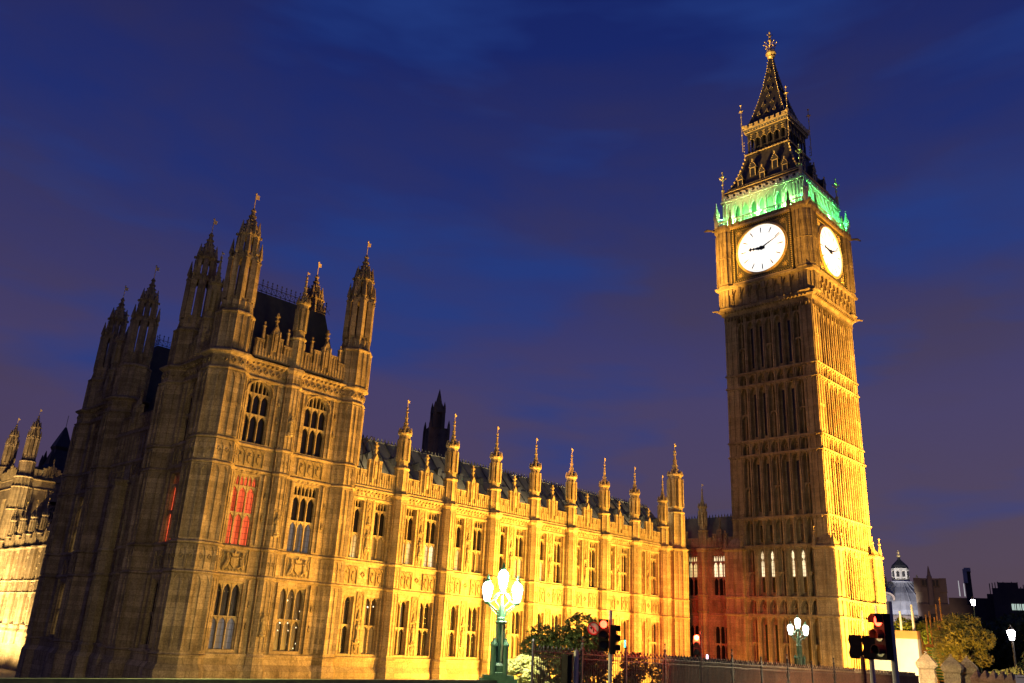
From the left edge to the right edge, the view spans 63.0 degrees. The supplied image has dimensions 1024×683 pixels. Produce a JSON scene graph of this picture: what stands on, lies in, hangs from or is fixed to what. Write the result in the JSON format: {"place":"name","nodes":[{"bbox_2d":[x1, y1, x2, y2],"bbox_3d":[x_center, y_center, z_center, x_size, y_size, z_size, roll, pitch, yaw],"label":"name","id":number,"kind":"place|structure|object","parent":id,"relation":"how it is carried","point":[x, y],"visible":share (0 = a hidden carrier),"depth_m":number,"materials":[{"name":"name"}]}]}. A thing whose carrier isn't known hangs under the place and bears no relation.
{"place":"outdoors","nodes":[
{"label":"outdoors","id":0,"kind":"place"},
{"bbox_2d":[0,668,15,677],"bbox_3d":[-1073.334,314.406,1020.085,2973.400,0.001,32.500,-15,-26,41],"label":"terrace","id":1,"kind":"structure","parent":0,"point":[5,673],"depth_m":126.82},
{"bbox_2d":[15,193,375,678],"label":"palace pavilion","id":2,"kind":"structure","parent":1,"relation":"on","point":[201,525],"depth_m":63.28,"materials":[{"name":"stone"}]},
{"bbox_2d":[52,581,65,634],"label":"window","id":3,"kind":"structure","parent":2,"relation":"in","point":[63,582],"depth_m":73.51,"materials":[{"name":"glass"}]},
{"bbox_2d":[69,496,83,552],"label":"window","id":4,"kind":"structure","parent":2,"relation":"in","point":[82,498],"depth_m":76.00,"materials":[{"name":"glass"}]},
{"bbox_2d":[88,422,100,470],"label":"window","id":5,"kind":"structure","parent":2,"relation":"in","point":[97,431],"depth_m":78.35,"materials":[{"name":"glass"}]},
{"bbox_2d":[141,578,160,644],"bbox_3d":[-24.633,18.727,57.911,2.310,4.520,0.420,-15,-26,41],"label":"window","id":6,"kind":"structure","parent":2,"relation":"in","point":[152,607],"depth_m":58.40,"materials":[{"name":"glass"}]},
{"bbox_2d":[162,472,179,541],"bbox_3d":[-24.272,11.922,60.325,2.260,5.120,0.420,-15,-26,41],"label":"window","id":7,"kind":"structure","parent":2,"relation":"in","point":[175,478],"depth_m":60.83,"materials":[{"name":"glass"}]},
{"bbox_2d":[180,380,196,441],"bbox_3d":[-23.895,5.200,62.733,2.150,4.920,0.360,-15,-26,41],"label":"window","id":8,"kind":"structure","parent":2,"relation":"in","point":[193,384],"depth_m":63.19,"materials":[{"name":"stone"}]},
{"bbox_2d":[208,580,242,649],"bbox_3d":[-19.844,18.784,57.356,0.420,4.520,2.310,-15,-26,41],"label":"window","id":9,"kind":"structure","parent":2,"relation":"in","point":[222,633],"depth_m":57.58,"materials":[{"name":"glass"}]},
{"bbox_2d":[225,472,258,545],"bbox_3d":[-19.483,11.979,59.770,0.420,5.120,2.260,-15,-26,41],"label":"window","id":10,"kind":"structure","parent":2,"relation":"in","point":[245,487],"depth_m":59.96,"materials":[{"name":"glass"}]},
{"bbox_2d":[241,379,272,444],"bbox_3d":[-19.148,5.254,62.177,0.360,4.920,2.150,-15,-26,41],"label":"window","id":11,"kind":"structure","parent":2,"relation":"in","point":[256,416],"depth_m":62.35,"materials":[{"name":"glass"}]},
{"bbox_2d":[273,586,305,651],"bbox_3d":[-16.308,20.201,60.822,0.420,4.520,2.310,-15,-26,41],"label":"window","id":12,"kind":"structure","parent":2,"relation":"in","point":[286,637],"depth_m":60.98,"materials":[{"name":"glass"}]},
{"bbox_2d":[286,484,317,553],"bbox_3d":[-15.947,13.396,63.236,0.420,5.120,2.260,-15,-26,41],"label":"window","id":13,"kind":"structure","parent":2,"relation":"in","point":[305,497],"depth_m":63.39,"materials":[{"name":"glass"}]},
{"bbox_2d":[300,395,328,457],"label":"window","id":14,"kind":"structure","parent":2,"relation":"in","point":[312,441],"depth_m":65.74,"materials":[{"name":"glass"}]},
{"bbox_2d":[0,0,1023,603],"label":"sky","id":15,"kind":"structure","parent":0,"point":[534,187],"materials":[{"name":"blue"}]},
{"bbox_2d":[508,654,546,682],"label":"bush","id":16,"kind":"object","parent":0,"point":[525,671],"visible":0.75,"depth_m":36.31,"materials":[{"name":"green plant"}]},
{"bbox_2d":[530,636,854,682],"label":"iron railing","id":17,"kind":"object","parent":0,"point":[786,667],"visible":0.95,"depth_m":43.29,"materials":[{"name":"metal"}]},
{"bbox_2d":[884,551,918,626],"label":"domed hall","id":18,"kind":"structure","parent":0,"point":[900,592],"depth_m":282.97,"materials":[{"name":"stone"}]},
{"bbox_2d":[913,566,949,619],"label":"court tower","id":19,"kind":"structure","parent":0,"point":[929,590],"depth_m":259.45,"materials":[{"name":"stone"}]},
{"bbox_2d":[922,580,938,619],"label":"window","id":20,"kind":"structure","parent":19,"relation":"in","point":[923,583],"depth_m":260.94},
{"bbox_2d":[949,598,975,615],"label":"office block","id":21,"kind":"structure","parent":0,"point":[960,606],"depth_m":238.00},
{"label":"road","id":22,"kind":"structure","parent":0,"visible":0},
{"bbox_2d":[970,670,1021,682],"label":"approach wall","id":23,"kind":"structure","parent":22,"relation":"on","point":[977,676],"depth_m":35.95,"materials":[{"name":"stone"}]},
{"bbox_2d":[988,665,1023,675],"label":"tree","id":24,"kind":"object","parent":22,"relation":"on","point":[1016,670],"visible":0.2,"depth_m":54.34,"materials":[{"name":"green plant"}]},
{"bbox_2d":[1007,625,1016,666],"bbox_3d":[36.709,24.146,60.785,0.577,6.800,0.500,8,-20,-15],"label":"street lamp","id":25,"kind":"object","parent":22,"relation":"on","point":[1011,632],"visible":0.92,"depth_m":61.48,"materials":[{"name":"glass"}]},
{"bbox_2d":[1016,651,1023,669],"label":"tree","id":26,"kind":"object","parent":22,"relation":"on","point":[1021,664],"visible":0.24,"depth_m":57.62,"materials":[{"name":"green plant"}]},
{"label":"pavement","id":27,"kind":"structure","parent":0,"visible":0},
{"bbox_2d":[693,631,707,682],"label":"traffic light","id":28,"kind":"object","parent":27,"relation":"on","point":[697,646],"visible":1,"depth_m":42.12,"materials":[{"name":"black metal"}]},
{"bbox_2d":[915,651,937,682],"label":"gate pier","id":29,"kind":"structure","parent":27,"relation":"on","point":[926,664],"depth_m":55.40,"materials":[{"name":"stone"}]},
{"bbox_2d":[940,654,963,682],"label":"gate pier","id":30,"kind":"structure","parent":27,"relation":"on","point":[952,669],"depth_m":58.07,"materials":[{"name":"stone"}]},
{"bbox_2d":[929,612,996,667],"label":"tree","id":31,"kind":"object","parent":27,"relation":"on","point":[955,635],"visible":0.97,"depth_m":70.09,"materials":[{"name":"green plant"}]},
{"bbox_2d":[960,656,978,682],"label":"gate pier","id":32,"kind":"structure","parent":27,"relation":"on","point":[970,668],"depth_m":59.29,"materials":[{"name":"stone"}]},
{"label":"ground","id":33,"kind":"structure","parent":0,"visible":0},
{"bbox_2d":[0,500,50,670],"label":"river wing","id":34,"kind":"structure","parent":33,"relation":"on","point":[22,553],"depth_m":142.90,"materials":[{"name":"stone"}]},
{"bbox_2d":[0,410,69,548],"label":"river tower","id":35,"kind":"structure","parent":33,"relation":"on","point":[26,482],"depth_m":162.08,"materials":[{"name":"stone"}]},
{"bbox_2d":[48,505,54,523],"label":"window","id":36,"kind":"structure","parent":35,"relation":"in","point":[51,507],"depth_m":162.14,"materials":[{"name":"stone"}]},
{"bbox_2d":[421,390,449,456],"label":"stone ventilation tower","id":37,"kind":"structure","parent":33,"relation":"on","point":[436,434],"depth_m":191.86,"materials":[{"name":"stone"}]},
{"bbox_2d":[334,400,689,682],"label":"palace wing","id":38,"kind":"structure","parent":33,"relation":"on","point":[435,540],"depth_m":76.35,"materials":[{"name":"stone"}]},
{"bbox_2d":[337,595,352,653],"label":"window","id":39,"kind":"structure","parent":38,"relation":"in","point":[347,600],"depth_m":64.25,"materials":[{"name":"glass"}]},
{"bbox_2d":[348,499,363,557],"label":"window","id":40,"kind":"structure","parent":38,"relation":"in","point":[358,504],"depth_m":66.70,"materials":[{"name":"glass"}]},
{"bbox_2d":[361,597,379,653],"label":"window","id":41,"kind":"structure","parent":38,"relation":"in","point":[372,604],"depth_m":65.89,"materials":[{"name":"glass"}]},
{"bbox_2d":[371,503,387,560],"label":"window","id":42,"kind":"structure","parent":38,"relation":"in","point":[381,512],"depth_m":68.29,"materials":[{"name":"glass"}]},
{"bbox_2d":[394,600,407,654],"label":"window","id":43,"kind":"structure","parent":38,"relation":"in","point":[402,605],"depth_m":67.98,"materials":[{"name":"glass"}]},
{"bbox_2d":[402,508,415,564],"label":"window","id":44,"kind":"structure","parent":38,"relation":"in","point":[411,513],"depth_m":70.39,"materials":[{"name":"glass"}]},
{"bbox_2d":[416,602,431,655],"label":"window","id":45,"kind":"structure","parent":38,"relation":"in","point":[425,608],"depth_m":69.65,"materials":[{"name":"glass"}]},
{"bbox_2d":[423,512,438,567],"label":"window","id":46,"kind":"structure","parent":38,"relation":"in","point":[432,519],"depth_m":72.06,"materials":[{"name":"glass"}]},
{"bbox_2d":[446,605,457,656],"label":"window","id":47,"kind":"structure","parent":38,"relation":"in","point":[453,608],"depth_m":71.75,"materials":[{"name":"glass"}]},
{"bbox_2d":[452,517,463,570],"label":"window","id":48,"kind":"structure","parent":38,"relation":"in","point":[459,521],"depth_m":74.20,"materials":[{"name":"glass"}]},
{"bbox_2d":[466,606,478,656],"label":"window","id":49,"kind":"structure","parent":38,"relation":"in","point":[473,612],"depth_m":73.41,"materials":[{"name":"glass"}]},
{"bbox_2d":[471,521,483,573],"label":"window","id":50,"kind":"structure","parent":38,"relation":"in","point":[478,526],"depth_m":75.82,"materials":[{"name":"glass"}]},
{"bbox_2d":[498,525,506,572],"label":"window","id":51,"kind":"structure","parent":38,"relation":"in","point":[503,529],"depth_m":78.17,"materials":[{"name":"glass"}]},
{"bbox_2d":[510,610,520,658],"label":"window","id":52,"kind":"structure","parent":38,"relation":"in","point":[516,614],"depth_m":77.20,"materials":[{"name":"glass"}]},
{"bbox_2d":[514,528,524,578],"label":"window","id":53,"kind":"structure","parent":38,"relation":"in","point":[520,533],"depth_m":79.59,"materials":[{"name":"glass"}]},
{"bbox_2d":[537,612,542,644],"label":"window","id":54,"kind":"structure","parent":38,"relation":"in","point":[540,614],"depth_m":79.86,"materials":[{"name":"glass"}]},
{"bbox_2d":[539,533,545,580],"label":"window","id":55,"kind":"structure","parent":38,"relation":"in","point":[543,536],"depth_m":81.84,"materials":[{"name":"glass"}]},
{"bbox_2d":[552,613,559,658],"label":"window","id":56,"kind":"structure","parent":38,"relation":"in","point":[555,617],"depth_m":81.38,"materials":[{"name":"glass"}]},
{"bbox_2d":[553,535,561,583],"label":"window","id":57,"kind":"structure","parent":38,"relation":"in","point":[558,539],"depth_m":83.34,"materials":[{"name":"glass"}]},
{"bbox_2d":[576,540,580,585],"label":"window","id":58,"kind":"structure","parent":38,"relation":"in","point":[578,541],"depth_m":85.62,"materials":[{"name":"glass"}]},
{"bbox_2d":[589,542,596,587],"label":"window","id":59,"kind":"structure","parent":38,"relation":"in","point":[593,546],"depth_m":87.14,"materials":[{"name":"glass"}]},
{"bbox_2d":[611,546,613,589],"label":"window","id":60,"kind":"structure","parent":38,"relation":"in","point":[612,547],"depth_m":89.41,"materials":[{"name":"glass"}]},
{"bbox_2d":[621,548,627,591],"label":"window","id":61,"kind":"structure","parent":38,"relation":"in","point":[624,550],"depth_m":90.81,"materials":[{"name":"glass"}]},
{"bbox_2d":[621,619,627,659],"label":"window","id":62,"kind":"structure","parent":38,"relation":"in","point":[624,623],"depth_m":88.69,"materials":[{"name":"glass"}]},
{"bbox_2d":[642,551,643,593],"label":"window","id":63,"kind":"structure","parent":38,"relation":"in","point":[642,551],"depth_m":93.26,"materials":[{"name":"glass"}]},
{"bbox_2d":[651,553,656,594],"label":"window","id":64,"kind":"structure","parent":38,"relation":"in","point":[653,556],"depth_m":94.61,"materials":[{"name":"glass"}]},
{"bbox_2d":[652,622,657,662],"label":"window","id":65,"kind":"structure","parent":38,"relation":"in","point":[654,624],"depth_m":92.35,"materials":[{"name":"glass"}]},
{"bbox_2d":[518,610,597,682],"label":"tree","id":66,"kind":"object","parent":33,"relation":"on","point":[573,635],"visible":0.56,"depth_m":43.76,"materials":[{"name":"green plant"}]},
{"bbox_2d":[554,632,618,682],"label":"tree","id":67,"kind":"object","parent":33,"relation":"on","point":[598,675],"visible":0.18,"depth_m":45.66,"materials":[{"name":"green plant"}]},
{"bbox_2d":[612,651,662,682],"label":"bush","id":68,"kind":"object","parent":33,"relation":"on","point":[636,670],"visible":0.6,"depth_m":49.29,"materials":[{"name":"green plant"}]},
{"bbox_2d":[685,484,732,659],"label":"palace link block","id":69,"kind":"structure","parent":33,"relation":"on","point":[704,540],"depth_m":105.71,"materials":[{"name":"stone"}]},
{"bbox_2d":[688,555,697,595],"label":"window","id":70,"kind":"structure","parent":69,"relation":"in","point":[692,559],"depth_m":107.78,"materials":[{"name":"glass"}]},
{"bbox_2d":[690,626,698,657],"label":"window","id":71,"kind":"structure","parent":69,"relation":"in","point":[693,629],"depth_m":105.31,"materials":[{"name":"glass"}]},
{"bbox_2d":[712,554,724,595],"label":"window","id":72,"kind":"structure","parent":69,"relation":"in","point":[717,559],"depth_m":105.29,"materials":[{"name":"glass"}]},
{"bbox_2d":[715,627,727,659],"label":"window","id":73,"kind":"structure","parent":69,"relation":"in","point":[720,632],"depth_m":102.60,"materials":[{"name":"glass"}]},
{"bbox_2d":[704,31,886,668],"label":"clock tower","id":74,"kind":"structure","parent":33,"relation":"on","point":[800,544],"depth_m":105.93,"materials":[{"name":"stone"}]},
{"bbox_2d":[751,328,754,368],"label":"slit window","id":75,"kind":"structure","parent":74,"relation":"in","point":[752,328],"depth_m":110.93,"materials":[{"name":"black glass"}]},
{"bbox_2d":[754,395,757,436],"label":"slit window","id":76,"kind":"structure","parent":74,"relation":"in","point":[754,395],"depth_m":107.89,"materials":[{"name":"black glass"}]},
{"bbox_2d":[757,465,761,511],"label":"slit window","id":77,"kind":"structure","parent":74,"relation":"in","point":[758,467],"depth_m":104.77,"materials":[{"name":"black glass"}]},
{"bbox_2d":[760,326,763,366],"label":"slit window","id":78,"kind":"structure","parent":74,"relation":"in","point":[761,342],"depth_m":110.07,"materials":[{"name":"black glass"}]},
{"bbox_2d":[761,551,764,576],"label":"lit slit window","id":79,"kind":"structure","parent":74,"relation":"in","point":[762,555],"depth_m":101.45,"materials":[{"name":"white glass"}]},
{"bbox_2d":[763,393,766,435],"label":"slit window","id":80,"kind":"structure","parent":74,"relation":"in","point":[764,398],"depth_m":107.06,"materials":[{"name":"black glass"}]},
{"bbox_2d":[765,625,768,660],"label":"slit window","id":81,"kind":"structure","parent":74,"relation":"in","point":[766,630],"depth_m":98.69,"materials":[{"name":"brown glass"}]},
{"bbox_2d":[767,464,770,510],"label":"slit window","id":82,"kind":"structure","parent":74,"relation":"in","point":[768,474],"depth_m":103.93,"materials":[{"name":"black glass"}]},
{"bbox_2d":[771,551,774,576],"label":"lit slit window","id":83,"kind":"structure","parent":74,"relation":"in","point":[772,555],"depth_m":100.55,"materials":[{"name":"white glass"}]},
{"bbox_2d":[775,625,778,660],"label":"slit window","id":84,"kind":"structure","parent":74,"relation":"in","point":[776,626],"depth_m":97.85,"materials":[{"name":"brown glass"}]},
{"bbox_2d":[778,322,782,362],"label":"slit window","id":85,"kind":"structure","parent":74,"relation":"in","point":[779,329],"depth_m":108.39,"materials":[{"name":"black glass"}]},
{"bbox_2d":[782,390,786,432],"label":"slit window","id":86,"kind":"structure","parent":74,"relation":"in","point":[783,394],"depth_m":105.31,"materials":[{"name":"black glass"}]},
{"bbox_2d":[786,461,791,509],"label":"slit window","id":87,"kind":"structure","parent":74,"relation":"in","point":[788,476],"depth_m":102.19,"materials":[{"name":"black glass"}]},
{"bbox_2d":[787,320,791,360],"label":"slit window","id":88,"kind":"structure","parent":74,"relation":"in","point":[789,334],"depth_m":107.55,"materials":[{"name":"black glass"}]},
{"bbox_2d":[791,551,795,575],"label":"lit slit window","id":89,"kind":"structure","parent":74,"relation":"in","point":[793,562],"depth_m":98.91,"materials":[{"name":"white glass"}]},
{"bbox_2d":[792,388,796,431],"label":"slit window","id":90,"kind":"structure","parent":74,"relation":"in","point":[793,396],"depth_m":104.42,"materials":[{"name":"black glass"}]},
{"bbox_2d":[796,460,801,508],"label":"slit window","id":91,"kind":"structure","parent":74,"relation":"in","point":[798,472],"depth_m":101.30,"materials":[{"name":"black glass"}]},
{"bbox_2d":[802,551,805,575],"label":"lit slit window","id":92,"kind":"structure","parent":74,"relation":"in","point":[803,554],"depth_m":98.02,"materials":[{"name":"white glass"}]},
{"bbox_2d":[808,626,811,662],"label":"slit window","id":93,"kind":"structure","parent":74,"relation":"in","point":[809,640],"depth_m":95.21,"materials":[{"name":"brown glass"}]},
{"bbox_2d":[787,614,808,664],"bbox_3d":[22.199,23.997,64.567,1.700,5.660,0.741,5,-20,-5],"label":"bridge lamp","id":94,"kind":"object","parent":33,"relation":"on","point":[799,659],"visible":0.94,"depth_m":64.89,"materials":[{"name":"green paint"}]},
{"bbox_2d":[861,604,921,682],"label":"site hoarding","id":95,"kind":"object","parent":33,"relation":"on","point":[909,648],"visible":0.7,"depth_m":76.88,"materials":[{"name":"beige paint"}]},
{"bbox_2d":[894,617,943,679],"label":"tree","id":96,"kind":"object","parent":33,"relation":"on","point":[920,626],"visible":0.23,"depth_m":100.59,"materials":[{"name":"green plant"}]},
{"bbox_2d":[894,616,943,682],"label":"tree","id":97,"kind":"object","parent":33,"relation":"on","point":[919,619],"depth_m":135.78,"materials":[{"name":"green plant"}]},
{"bbox_2d":[921,597,945,682],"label":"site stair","id":98,"kind":"object","parent":33,"relation":"on","point":[927,645],"visible":0.19,"depth_m":82.08,"materials":[{"name":"metal"}]},
{"bbox_2d":[970,596,982,673],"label":"street lamp","id":99,"kind":"object","parent":33,"relation":"on","point":[972,600],"visible":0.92,"depth_m":101.29,"materials":[{"name":"black metal"}]},
{"bbox_2d":[974,594,995,622],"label":"terrace building","id":100,"kind":"structure","parent":33,"relation":"on","point":[984,609],"depth_m":209.91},
{"bbox_2d":[962,568,972,604],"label":"chimney","id":101,"kind":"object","parent":100,"relation":"on","point":[967,580],"depth_m":230.14,"materials":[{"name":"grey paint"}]},
{"bbox_2d":[959,613,1019,672],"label":"tree","id":102,"kind":"object","parent":33,"relation":"on","point":[996,627],"visible":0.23,"depth_m":133.53,"materials":[{"name":"green plant"}]},
{"bbox_2d":[989,582,1023,655],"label":"government block","id":103,"kind":"structure","parent":33,"relation":"on","point":[1008,598],"depth_m":199.87,"materials":[{"name":"black"}]},
{"bbox_2d":[998,611,1023,670],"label":"tree","id":104,"kind":"object","parent":33,"relation":"on","point":[1008,647],"visible":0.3,"depth_m":129.80,"materials":[{"name":"green plant"}]},
{"label":"ground","id":105,"kind":"structure","parent":0,"visible":0},
{"bbox_2d":[661,655,918,682],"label":"boundary wall","id":106,"kind":"structure","parent":105,"relation":"on","point":[883,676],"depth_m":51.02,"materials":[{"name":"brick"}]},
{"bbox_2d":[1002,617,1023,650],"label":"street lamp","id":107,"kind":"object","parent":105,"relation":"on","point":[1017,626],"visible":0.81,"depth_m":122.30,"materials":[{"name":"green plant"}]},
{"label":"road","id":108,"kind":"structure","parent":0,"visible":0},
{"bbox_2d":[561,650,578,682],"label":"signal post","id":109,"kind":"object","parent":108,"relation":"on","point":[566,670],"visible":1,"depth_m":25.46,"materials":[{"name":"metal"}]},
{"bbox_2d":[587,610,625,682],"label":"traffic light","id":110,"kind":"object","parent":108,"relation":"on","point":[603,628],"visible":1,"depth_m":26.54,"materials":[{"name":"grey paint"}]},
{"bbox_2d":[848,635,876,682],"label":"pedestrian signal","id":111,"kind":"object","parent":108,"relation":"on","point":[856,642],"visible":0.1,"depth_m":19.96,"materials":[{"name":"grey paint"}]},
{"bbox_2d":[868,601,899,682],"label":"traffic light","id":112,"kind":"object","parent":108,"relation":"on","point":[882,633],"visible":1,"depth_m":17.61,"materials":[{"name":"grey paint"}]},
{"bbox_2d":[1015,675,1023,682],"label":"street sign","id":113,"kind":"object","parent":108,"relation":"on","point":[1019,678],"visible":1,"depth_m":19.37,"materials":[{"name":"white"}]},
{"label":"river","id":114,"kind":"structure","parent":0,"visible":0},
{"bbox_2d":[0,678,496,682],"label":"bridge parapet","id":115,"kind":"structure","parent":114,"relation":"on","point":[91,680],"depth_m":24.98,"materials":[{"name":"paint"}]},
{"bbox_2d":[479,563,522,682],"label":"bridge lamp","id":116,"kind":"object","parent":115,"relation":"on","point":[498,668],"visible":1,"depth_m":33.84,"materials":[{"name":"green paint"}]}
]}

